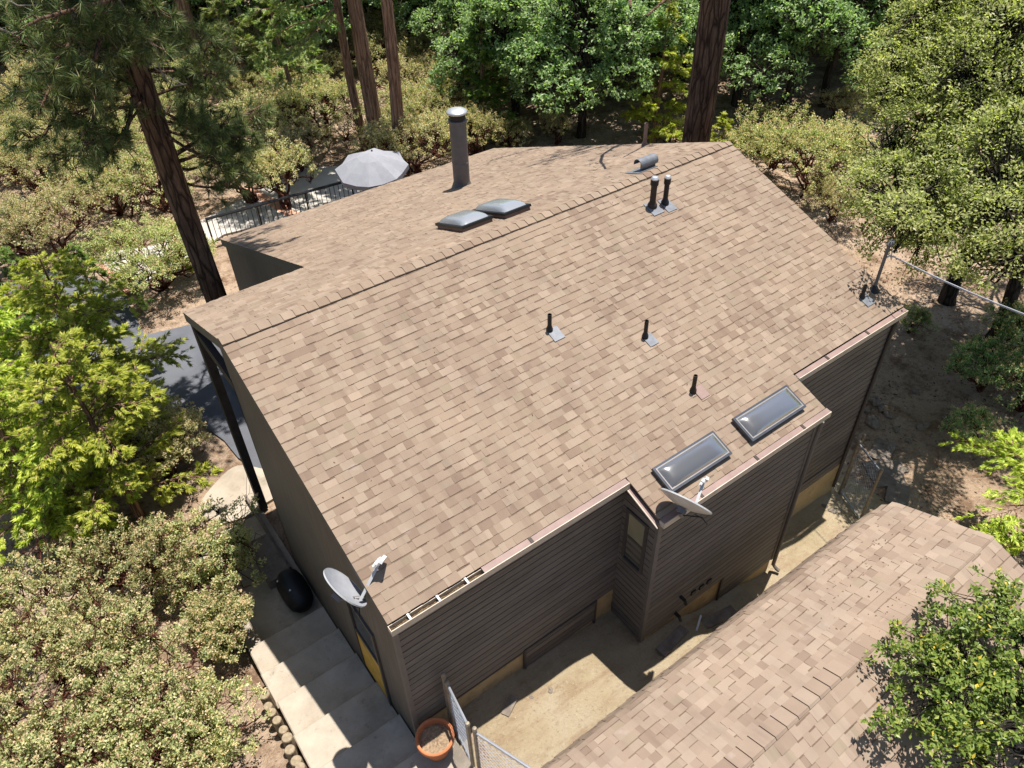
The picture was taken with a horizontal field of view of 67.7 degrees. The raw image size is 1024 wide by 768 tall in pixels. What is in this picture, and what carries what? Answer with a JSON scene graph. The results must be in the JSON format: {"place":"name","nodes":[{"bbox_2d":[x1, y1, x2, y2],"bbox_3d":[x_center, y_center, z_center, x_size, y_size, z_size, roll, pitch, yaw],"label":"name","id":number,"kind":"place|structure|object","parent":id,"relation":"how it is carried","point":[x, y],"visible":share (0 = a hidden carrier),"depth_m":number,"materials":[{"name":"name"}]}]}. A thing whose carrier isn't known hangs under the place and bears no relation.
{"place":"outdoors","nodes":[
{"label":"outdoors","id":0,"kind":"place"},
{"bbox_2d":[0,269,261,467],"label":"driveway","id":1,"kind":"structure","parent":0,"point":[187,384],"depth_m":20.52,"materials":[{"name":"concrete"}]},
{"bbox_2d":[0,0,1023,767],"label":"ground","id":2,"kind":"structure","parent":0,"point":[944,476],"depth_m":22.21,"materials":[{"name":"soil"}]},
{"bbox_2d":[0,189,69,255],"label":"manzanita shrub","id":3,"kind":"object","parent":2,"relation":"on","point":[7,239],"visible":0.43,"depth_m":24.68,"materials":[{"name":"green plant"}]},
{"bbox_2d":[0,245,70,348],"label":"cedar bush","id":4,"kind":"object","parent":2,"relation":"on","point":[5,251],"visible":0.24,"depth_m":21.80,"materials":[{"name":"green plant"}]},
{"bbox_2d":[0,127,72,197],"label":"manzanita shrub","id":5,"kind":"object","parent":2,"relation":"on","point":[28,175],"visible":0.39,"depth_m":27.57,"materials":[{"name":"green plant"}]},
{"bbox_2d":[0,678,86,767],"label":"manzanita shrub","id":6,"kind":"object","parent":2,"relation":"on","point":[41,740],"visible":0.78,"depth_m":10.58,"materials":[{"name":"green plant"}]},
{"bbox_2d":[0,176,110,258],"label":"manzanita shrub","id":7,"kind":"object","parent":2,"relation":"on","point":[39,204],"visible":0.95,"depth_m":24.77,"materials":[{"name":"green plant"}]},
{"bbox_2d":[0,294,116,472],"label":"cedar tree","id":8,"kind":"object","parent":2,"relation":"on","point":[7,321],"visible":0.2,"depth_m":17.14,"materials":[{"name":"green plant"}]},
{"bbox_2d":[0,527,117,677],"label":"manzanita shrub","id":9,"kind":"object","parent":2,"relation":"on","point":[11,580],"visible":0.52,"depth_m":13.85,"materials":[{"name":"green plant"}]},
{"bbox_2d":[0,594,130,767],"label":"manzanita shrub","id":10,"kind":"object","parent":2,"relation":"on","point":[55,667],"visible":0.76,"depth_m":11.83,"materials":[{"name":"green plant"}]},
{"bbox_2d":[0,349,130,565],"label":"cedar tree","id":11,"kind":"object","parent":2,"relation":"on","point":[8,483],"visible":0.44,"depth_m":15.17,"materials":[{"name":"green plant"}]},
{"bbox_2d":[8,417,147,562],"bbox_3d":[-8.954,2.173,15.566,2.551,3.777,3.233,-27,47,-26],"label":"cedar tree","id":12,"kind":"object","parent":2,"relation":"on","point":[21,520],"visible":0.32,"depth_m":15.15,"materials":[{"name":"green plant"}]},
{"bbox_2d":[37,241,154,326],"bbox_3d":[-12.353,-2.602,21.905,3.266,2.818,2.402,-4,41,-2],"label":"cedar bush","id":13,"kind":"object","parent":2,"relation":"on","point":[80,253],"visible":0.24,"depth_m":22.19,"materials":[{"name":"green plant"}]},
{"bbox_2d":[0,246,194,424],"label":"cedar tree","id":14,"kind":"object","parent":2,"relation":"on","point":[33,287],"visible":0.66,"depth_m":17.43,"materials":[{"name":"green plant"}]},
{"bbox_2d":[36,143,159,216],"bbox_3d":[-14.191,-7.165,27.077,4.753,2.423,4.150,-27,47,-26],"label":"manzanita shrub","id":15,"kind":"object","parent":2,"relation":"on","point":[112,192],"visible":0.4,"depth_m":26.35,"materials":[{"name":"green plant"}]},
{"bbox_2d":[0,327,224,542],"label":"cedar tree","id":16,"kind":"object","parent":2,"relation":"on","point":[104,381],"visible":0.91,"depth_m":14.76,"materials":[{"name":"green plant"}]},
{"bbox_2d":[21,503,204,662],"bbox_3d":[-7.441,3.533,14.362,2.571,2.318,3.135,19,45,22],"label":"manzanita shrub","id":17,"kind":"object","parent":2,"relation":"on","point":[141,554],"visible":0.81,"depth_m":14.10,"materials":[{"name":"green plant"}]},
{"bbox_2d":[0,645,226,767],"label":"manzanita shrub","id":18,"kind":"object","parent":2,"relation":"on","point":[168,733],"visible":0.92,"depth_m":10.88,"materials":[{"name":"green plant"}]},
{"bbox_2d":[68,102,176,161],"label":"manzanita shrub","id":19,"kind":"object","parent":2,"relation":"on","point":[134,123],"visible":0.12,"depth_m":29.41,"materials":[{"name":"green plant"}]},
{"bbox_2d":[0,0,279,302],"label":"pine tree","id":20,"kind":"object","parent":2,"relation":"on","point":[68,75],"visible":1,"depth_m":14.81,"materials":[{"name":"green plant"}]},
{"bbox_2d":[65,210,217,294],"bbox_3d":[-11.352,-3.858,23.258,4.053,2.497,3.963,26,48,29],"label":"manzanita shrub","id":21,"kind":"object","parent":2,"relation":"on","point":[169,257],"visible":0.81,"depth_m":22.72,"materials":[{"name":"green plant"}]},
{"bbox_2d":[46,591,250,767],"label":"manzanita shrub","id":22,"kind":"object","parent":2,"relation":"on","point":[135,654],"visible":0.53,"depth_m":12.01,"materials":[{"name":"green plant"}]},
{"bbox_2d":[88,390,213,496],"bbox_3d":[-8.214,1.286,17.321,2.747,2.387,2.798,-27,47,-26],"label":"manzanita shrub","id":23,"kind":"object","parent":2,"relation":"on","point":[165,459],"visible":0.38,"depth_m":16.99,"materials":[{"name":"green plant"}]},
{"bbox_2d":[102,140,205,212],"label":"manzanita shrub","id":24,"kind":"object","parent":2,"relation":"on","point":[160,191],"visible":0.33,"depth_m":26.41,"materials":[{"name":"green plant"}]},
{"bbox_2d":[148,48,219,85],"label":"manzanita shrub","id":25,"kind":"object","parent":2,"relation":"on","point":[171,61],"visible":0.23,"depth_m":34.71,"materials":[{"name":"green plant"}]},
{"bbox_2d":[105,666,271,767],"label":"manzanita shrub","id":26,"kind":"object","parent":2,"relation":"on","point":[218,744],"visible":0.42,"depth_m":12.00,"materials":[{"name":"green plant"}]},
{"bbox_2d":[174,0,205,73],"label":"pine tree","id":27,"kind":"object","parent":2,"relation":"on","point":[183,5],"visible":0.3,"depth_m":34.29,"materials":[{"name":"plant"}]},
{"bbox_2d":[114,480,266,614],"bbox_3d":[-6.262,3.475,15.110,3.482,2.228,2.690,-27,47,-26],"label":"manzanita shrub","id":28,"kind":"object","parent":2,"relation":"on","point":[200,572],"visible":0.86,"depth_m":14.80,"materials":[{"name":"green plant"}]},
{"bbox_2d":[179,577,256,663],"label":"manzanita shrub","id":29,"kind":"object","parent":2,"relation":"on","point":[209,616],"visible":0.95,"depth_m":13.82,"materials":[{"name":"green plant"}]},
{"bbox_2d":[100,166,362,286],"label":"walkway","id":30,"kind":"structure","parent":2,"relation":"on","point":[326,175],"depth_m":27.83,"materials":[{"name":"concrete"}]},
{"bbox_2d":[199,465,272,525],"bbox_3d":[-6.102,2.613,17.366,1.798,0.120,1.853,6,42,9],"label":"concrete apron","id":31,"kind":"object","parent":2,"relation":"on","point":[229,486],"visible":0.41,"depth_m":17.43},
{"bbox_2d":[189,137,285,203],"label":"manzanita shrub","id":32,"kind":"object","parent":2,"relation":"on","point":[253,195],"visible":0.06,"depth_m":27.09,"materials":[{"name":"green plant"}]},
{"bbox_2d":[200,0,280,94],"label":"cedar tree","id":33,"kind":"object","parent":2,"relation":"on","point":[220,10],"visible":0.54,"depth_m":33.67,"materials":[{"name":"green plant"}]},
{"bbox_2d":[219,61,279,98],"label":"manzanita shrub","id":34,"kind":"object","parent":2,"relation":"on","point":[241,79],"visible":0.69,"depth_m":33.92,"materials":[{"name":"green plant"}]},
{"bbox_2d":[214,30,291,67],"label":"manzanita shrub","id":35,"kind":"object","parent":2,"relation":"on","point":[283,42],"visible":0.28,"depth_m":36.23,"materials":[{"name":"green plant"}]},
{"bbox_2d":[196,512,321,648],"bbox_3d":[-5.248,4.027,15.755,1.550,0.140,3.150,-27,47,-26],"label":"landing","id":36,"kind":"object","parent":2,"relation":"on","point":[273,613],"visible":0.44,"depth_m":15.25,"materials":[{"name":"concrete"}]},
{"bbox_2d":[276,569,313,612],"bbox_3d":[-4.312,4.090,15.126,0.544,0.555,0.960,-27,47,-26],"label":"storage drum","id":37,"kind":"object","parent":36,"relation":"on","point":[294,590],"visible":1,"depth_m":14.90,"materials":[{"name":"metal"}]},
{"bbox_2d":[223,8,296,52],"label":"manzanita shrub","id":38,"kind":"object","parent":2,"relation":"on","point":[250,32],"visible":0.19,"depth_m":37.43,"materials":[{"name":"green plant"}]},
{"bbox_2d":[220,77,307,143],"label":"manzanita shrub","id":39,"kind":"object","parent":2,"relation":"on","point":[246,93],"visible":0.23,"depth_m":30.61,"materials":[{"name":"green plant"}]},
{"bbox_2d":[225,79,319,139],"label":"manzanita shrub","id":40,"kind":"object","parent":2,"relation":"on","point":[259,95],"visible":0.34,"depth_m":30.17,"materials":[{"name":"green plant"}]},
{"bbox_2d":[236,127,321,208],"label":"manzanita shrub","id":41,"kind":"object","parent":2,"relation":"on","point":[273,165],"visible":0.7,"depth_m":26.47,"materials":[{"name":"green plant"}]},
{"bbox_2d":[208,0,350,56],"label":"oak tree","id":42,"kind":"object","parent":2,"relation":"on","point":[324,9],"visible":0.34,"depth_m":34.37,"materials":[{"name":"green plant"}]},
{"bbox_2d":[205,181,360,244],"bbox_3d":[-7.451,-6.151,26.616,6.119,0.996,0.886,-16,43,-16],"label":"railing","id":43,"kind":"object","parent":2,"relation":"on","point":[255,206],"visible":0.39,"depth_m":26.15,"materials":[{"name":"black metal"}]},
{"bbox_2d":[252,0,333,126],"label":"cedar tree","id":44,"kind":"object","parent":2,"relation":"on","point":[311,66],"visible":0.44,"depth_m":30.91,"materials":[{"name":"green plant"}]},
{"bbox_2d":[262,116,335,176],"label":"manzanita shrub","id":45,"kind":"object","parent":2,"relation":"on","point":[320,132],"visible":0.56,"depth_m":29.40,"materials":[{"name":"green plant"}]},
{"bbox_2d":[234,0,369,149],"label":"cedar tree","id":46,"kind":"object","parent":2,"relation":"on","point":[336,19],"visible":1,"depth_m":27.76,"materials":[{"name":"green plant"}]},
{"bbox_2d":[246,67,364,139],"bbox_3d":[-8.345,-11.351,31.333,4.784,2.788,5.010,-15,43,-15],"label":"manzanita shrub","id":47,"kind":"object","parent":2,"relation":"on","point":[342,91],"visible":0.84,"depth_m":30.43,"materials":[{"name":"green plant"}]},
{"bbox_2d":[270,45,355,84],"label":"manzanita shrub","id":48,"kind":"object","parent":2,"relation":"on","point":[327,59],"visible":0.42,"depth_m":35.32,"materials":[{"name":"green plant"}]},
{"bbox_2d":[319,25,381,61],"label":"manzanita shrub","id":49,"kind":"object","parent":2,"relation":"on","point":[350,45],"visible":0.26,"depth_m":37.60,"materials":[{"name":"green plant"}]},
{"bbox_2d":[321,103,391,146],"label":"manzanita shrub","id":50,"kind":"object","parent":2,"relation":"on","point":[348,121],"visible":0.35,"depth_m":30.68,"materials":[{"name":"green plant"}]},
{"bbox_2d":[248,606,474,767],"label":"concrete steps","id":51,"kind":"structure","parent":2,"relation":"on","point":[331,699],"depth_m":12.92,"materials":[{"name":"concrete"}]},
{"bbox_2d":[415,717,454,760],"bbox_3d":[-1.156,5.461,11.608,0.590,0.460,0.590,-27,47,-26],"label":"flower pot","id":52,"kind":"object","parent":51,"relation":"on","point":[434,738],"visible":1,"depth_m":11.54,"materials":[{"name":"ceramic"}]},
{"bbox_2d":[347,0,387,149],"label":"cedar tree","id":53,"kind":"object","parent":2,"relation":"on","point":[364,65],"visible":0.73,"depth_m":28.47,"materials":[{"name":"brown plant"}]},
{"bbox_2d":[335,148,408,190],"bbox_3d":[-4.624,-6.586,25.779,2.267,2.606,2.264,12,43,15],"label":"patio umbrella","id":54,"kind":"object","parent":2,"relation":"on","point":[368,169],"visible":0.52,"depth_m":24.75,"materials":[{"name":"fabric"}]},
{"bbox_2d":[345,5,423,47],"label":"manzanita shrub","id":55,"kind":"object","parent":2,"relation":"on","point":[378,20],"visible":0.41,"depth_m":37.66,"materials":[{"name":"green plant"}]},
{"bbox_2d":[350,28,435,71],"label":"manzanita shrub","id":56,"kind":"object","parent":2,"relation":"on","point":[408,51],"visible":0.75,"depth_m":36.11,"materials":[{"name":"green plant"}]},
{"bbox_2d":[381,0,406,172],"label":"cedar tree","id":57,"kind":"object","parent":2,"relation":"on","point":[394,80],"visible":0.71,"depth_m":27.10,"materials":[{"name":"brown plant"}]},
{"bbox_2d":[361,0,437,38],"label":"oak tree","id":58,"kind":"object","parent":2,"relation":"on","point":[414,5],"visible":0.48,"depth_m":35.90,"materials":[{"name":"green plant"}]},
{"bbox_2d":[348,107,470,175],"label":"manzanita shrub","id":59,"kind":"object","parent":2,"relation":"on","point":[384,136],"visible":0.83,"depth_m":28.50,"materials":[{"name":"green plant"}]},
{"bbox_2d":[373,53,446,96],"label":"manzanita shrub","id":60,"kind":"object","parent":2,"relation":"on","point":[404,69],"visible":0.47,"depth_m":34.45,"materials":[{"name":"green plant"}]},
{"bbox_2d":[360,75,462,134],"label":"manzanita shrub","id":61,"kind":"object","parent":2,"relation":"on","point":[415,95],"visible":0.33,"depth_m":31.52,"materials":[{"name":"green plant"}]},
{"bbox_2d":[387,72,479,139],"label":"manzanita shrub","id":62,"kind":"object","parent":2,"relation":"on","point":[408,101],"visible":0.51,"depth_m":30.63,"materials":[{"name":"green plant"}]},
{"bbox_2d":[406,0,501,42],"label":"oak tree","id":63,"kind":"object","parent":2,"relation":"on","point":[446,17],"visible":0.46,"depth_m":33.97,"materials":[{"name":"green plant"}]},
{"bbox_2d":[428,96,512,154],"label":"manzanita shrub","id":64,"kind":"object","parent":2,"relation":"on","point":[480,124],"visible":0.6,"depth_m":29.80,"materials":[{"name":"green plant"}]},
{"bbox_2d":[448,2,529,138],"bbox_3d":[-0.926,-12.291,30.560,3.112,5.646,3.381,-20,44,-20],"label":"cedar tree","id":65,"kind":"object","parent":2,"relation":"on","point":[489,96],"visible":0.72,"depth_m":30.30,"materials":[{"name":"green plant"}]},
{"bbox_2d":[422,0,581,125],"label":"oak tree","id":66,"kind":"object","parent":2,"relation":"on","point":[497,9],"visible":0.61,"depth_m":29.96,"materials":[{"name":"green plant"}]},
{"bbox_2d":[486,112,533,147],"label":"manzanita shrub","id":67,"kind":"object","parent":2,"relation":"on","point":[513,131],"visible":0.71,"depth_m":30.83,"materials":[{"name":"green plant"}]},
{"bbox_2d":[0,28,1023,767],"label":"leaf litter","id":68,"kind":"object","parent":2,"relation":"on","point":[782,188],"visible":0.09,"depth_m":24.19,"materials":[{"name":"brown plant"}]},
{"bbox_2d":[182,107,907,737],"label":"house","id":69,"kind":"structure","parent":2,"relation":"on","point":[544,347],"depth_m":12.73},
{"bbox_2d":[323,555,386,616],"bbox_3d":[-2.040,2.627,9.998,0.824,0.695,0.605,-4,41,-3],"label":"satellite dish","id":70,"kind":"object","parent":69,"relation":"attached to","point":[344,587],"visible":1,"depth_m":10.05,"materials":[{"name":"white metal"}]},
{"bbox_2d":[345,601,392,705],"bbox_3d":[-2.323,4.298,12.322,0.038,2.160,0.970,-27,47,-26],"label":"door","id":71,"kind":"structure","parent":69,"relation":"in","point":[366,641],"depth_m":12.26,"materials":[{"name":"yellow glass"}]},
{"bbox_2d":[621,507,649,574],"bbox_3d":[1.968,2.531,12.244,0.070,1.240,0.480,-27,47,-26],"label":"window","id":72,"kind":"structure","parent":69,"relation":"in","point":[635,528],"depth_m":12.17,"materials":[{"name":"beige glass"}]},
{"bbox_2d":[660,476,711,524],"bbox_3d":[2.530,1.743,11.130,0.714,0.798,0.634,-1,41,1],"label":"satellite dish","id":73,"kind":"object","parent":69,"relation":"attached to","point":[684,502],"visible":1,"depth_m":10.94,"materials":[{"name":"white metal"}]},
{"bbox_2d":[536,108,575,144],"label":"manzanita shrub","id":74,"kind":"object","parent":2,"relation":"on","point":[555,120],"visible":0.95,"depth_m":30.95,"materials":[{"name":"green plant"}]},
{"bbox_2d":[489,0,662,138],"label":"oak tree","id":75,"kind":"object","parent":2,"relation":"on","point":[558,58],"visible":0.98,"depth_m":28.31,"materials":[{"name":"green plant"}]},
{"bbox_2d":[568,0,739,121],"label":"oak tree","id":76,"kind":"object","parent":2,"relation":"on","point":[688,21],"visible":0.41,"depth_m":29.38,"materials":[{"name":"green plant"}]},
{"bbox_2d":[620,0,692,143],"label":"cedar tree","id":77,"kind":"object","parent":2,"relation":"on","point":[668,131],"visible":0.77,"depth_m":29.52,"materials":[{"name":"green plant"}]},
{"bbox_2d":[605,0,730,142],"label":"pine tree","id":78,"kind":"object","parent":2,"relation":"on","point":[712,23],"visible":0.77,"depth_m":20.55,"materials":[{"name":"brown plant"}]},
{"bbox_2d":[710,111,743,150],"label":"cedar bush","id":79,"kind":"object","parent":2,"relation":"on","point":[723,119],"visible":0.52,"depth_m":30.14,"materials":[{"name":"green plant"}]},
{"bbox_2d":[667,0,839,106],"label":"oak tree","id":80,"kind":"object","parent":2,"relation":"on","point":[738,26],"visible":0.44,"depth_m":31.27,"materials":[{"name":"green plant"}]},
{"bbox_2d":[725,98,827,169],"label":"manzanita shrub","id":81,"kind":"object","parent":2,"relation":"on","point":[747,136],"visible":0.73,"depth_m":28.68,"materials":[{"name":"green plant"}]},
{"bbox_2d":[541,502,1023,767],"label":"shed","id":82,"kind":"structure","parent":2,"relation":"on","point":[778,674],"depth_m":10.86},
{"bbox_2d":[723,0,879,120],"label":"oak tree","id":83,"kind":"object","parent":2,"relation":"on","point":[837,8],"visible":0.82,"depth_m":29.53,"materials":[{"name":"green plant"}]},
{"bbox_2d":[757,109,876,197],"bbox_3d":[11.288,-7.988,27.415,4.593,2.754,4.872,-7,41,-6],"label":"manzanita shrub","id":84,"kind":"object","parent":2,"relation":"on","point":[829,145],"visible":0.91,"depth_m":27.08,"materials":[{"name":"green plant"}]},
{"bbox_2d":[802,167,875,224],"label":"manzanita shrub","id":85,"kind":"object","parent":2,"relation":"on","point":[830,198],"visible":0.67,"depth_m":26.12,"materials":[{"name":"green plant"}]},
{"bbox_2d":[812,80,865,120],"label":"manzanita shrub","id":86,"kind":"object","parent":2,"relation":"on","point":[842,95],"visible":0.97,"depth_m":31.80,"materials":[{"name":"green plant"}]},
{"bbox_2d":[772,0,908,107],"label":"oak tree","id":87,"kind":"object","parent":2,"relation":"on","point":[851,52],"visible":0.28,"depth_m":30.40,"materials":[{"name":"green plant"}]},
{"bbox_2d":[838,433,883,518],"bbox_3d":[7.841,2.235,17.358,0.253,2.045,1.137,-1,41,1],"label":"chain link fence","id":88,"kind":"object","parent":2,"relation":"on","point":[859,446],"visible":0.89,"depth_m":17.19,"materials":[{"name":"grey metal"}]},
{"bbox_2d":[861,460,895,487],"bbox_3d":[8.916,2.192,18.564,0.480,0.060,0.840,-6,40,0],"label":"flagstone","id":89,"kind":"object","parent":2,"relation":"on","point":[886,479],"visible":0.79,"depth_m":18.53,"materials":[{"name":"grey stone"}]},
{"bbox_2d":[867,438,896,463],"bbox_3d":[9.294,1.681,19.146,0.480,0.061,0.840,25,44,28],"label":"flagstone","id":90,"kind":"object","parent":2,"relation":"on","point":[879,451],"visible":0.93,"depth_m":19.07,"materials":[{"name":"grey stone"}]},
{"bbox_2d":[884,479,910,505],"bbox_3d":[9.128,2.585,18.055,0.480,0.061,0.840,17,40,23],"label":"flagstone","id":91,"kind":"object","parent":2,"relation":"on","point":[899,491],"visible":0.79,"depth_m":18.01,"materials":[{"name":"grey stone"}]},
{"bbox_2d":[899,301,940,333],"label":"shade shrub","id":92,"kind":"object","parent":2,"relation":"on","point":[922,315],"visible":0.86,"depth_m":22.11,"materials":[{"name":"green plant"}]},
{"bbox_2d":[833,0,1023,306],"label":"oak tree","id":93,"kind":"object","parent":2,"relation":"on","point":[970,194],"visible":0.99,"depth_m":15.85,"materials":[{"name":"green plant"}]},
{"bbox_2d":[860,563,1023,767],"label":"oak tree","id":94,"kind":"object","parent":2,"relation":"on","point":[949,680],"visible":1,"depth_m":9.98,"materials":[{"name":"green plant"}]},
{"bbox_2d":[929,11,1023,344],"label":"oak tree","id":95,"kind":"object","parent":2,"relation":"on","point":[1013,290],"visible":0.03,"depth_m":20.82,"materials":[{"name":"green plant"}]},
{"bbox_2d":[937,400,1021,450],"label":"shade shrub","id":96,"kind":"object","parent":2,"relation":"on","point":[978,419],"visible":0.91,"depth_m":18.85,"materials":[{"name":"green plant"}]},
{"bbox_2d":[937,426,1023,556],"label":"maple tree","id":97,"kind":"object","parent":2,"relation":"on","point":[1002,530],"visible":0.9,"depth_m":15.11,"materials":[{"name":"green plant"}]},
{"bbox_2d":[943,330,1023,392],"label":"shade shrub","id":98,"kind":"object","parent":2,"relation":"on","point":[981,351],"visible":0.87,"depth_m":20.18,"materials":[{"name":"green plant"}]},
{"bbox_2d":[975,344,1023,414],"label":"shade shrub","id":99,"kind":"object","parent":2,"relation":"on","point":[1019,401],"visible":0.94,"depth_m":19.62,"materials":[{"name":"green plant"}]},
{"bbox_2d":[979,297,1023,357],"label":"shade shrub","id":100,"kind":"object","parent":2,"relation":"on","point":[1012,323],"visible":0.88,"depth_m":20.80,"materials":[{"name":"green plant"}]},
{"bbox_2d":[455,472,889,767],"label":"yard path","id":101,"kind":"structure","parent":0,"point":[599,669],"depth_m":13.14,"materials":[{"name":"concrete"}]},
{"bbox_2d":[441,672,531,767],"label":"chain link fence","id":102,"kind":"object","parent":101,"relation":"on","point":[448,693],"visible":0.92,"depth_m":11.10,"materials":[{"name":"grey metal"}]},
{"bbox_2d":[656,625,688,656],"bbox_3d":[2.906,4.642,13.818,0.200,0.031,0.750,33,45,33],"label":"plank","id":103,"kind":"object","parent":101,"relation":"on","point":[668,644],"visible":1,"depth_m":13.79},
{"bbox_2d":[701,605,736,628],"bbox_3d":[3.983,4.480,14.667,0.950,0.031,0.220,-14,42,-27],"label":"plank","id":104,"kind":"object","parent":101,"relation":"on","point":[719,616],"visible":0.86,"depth_m":14.64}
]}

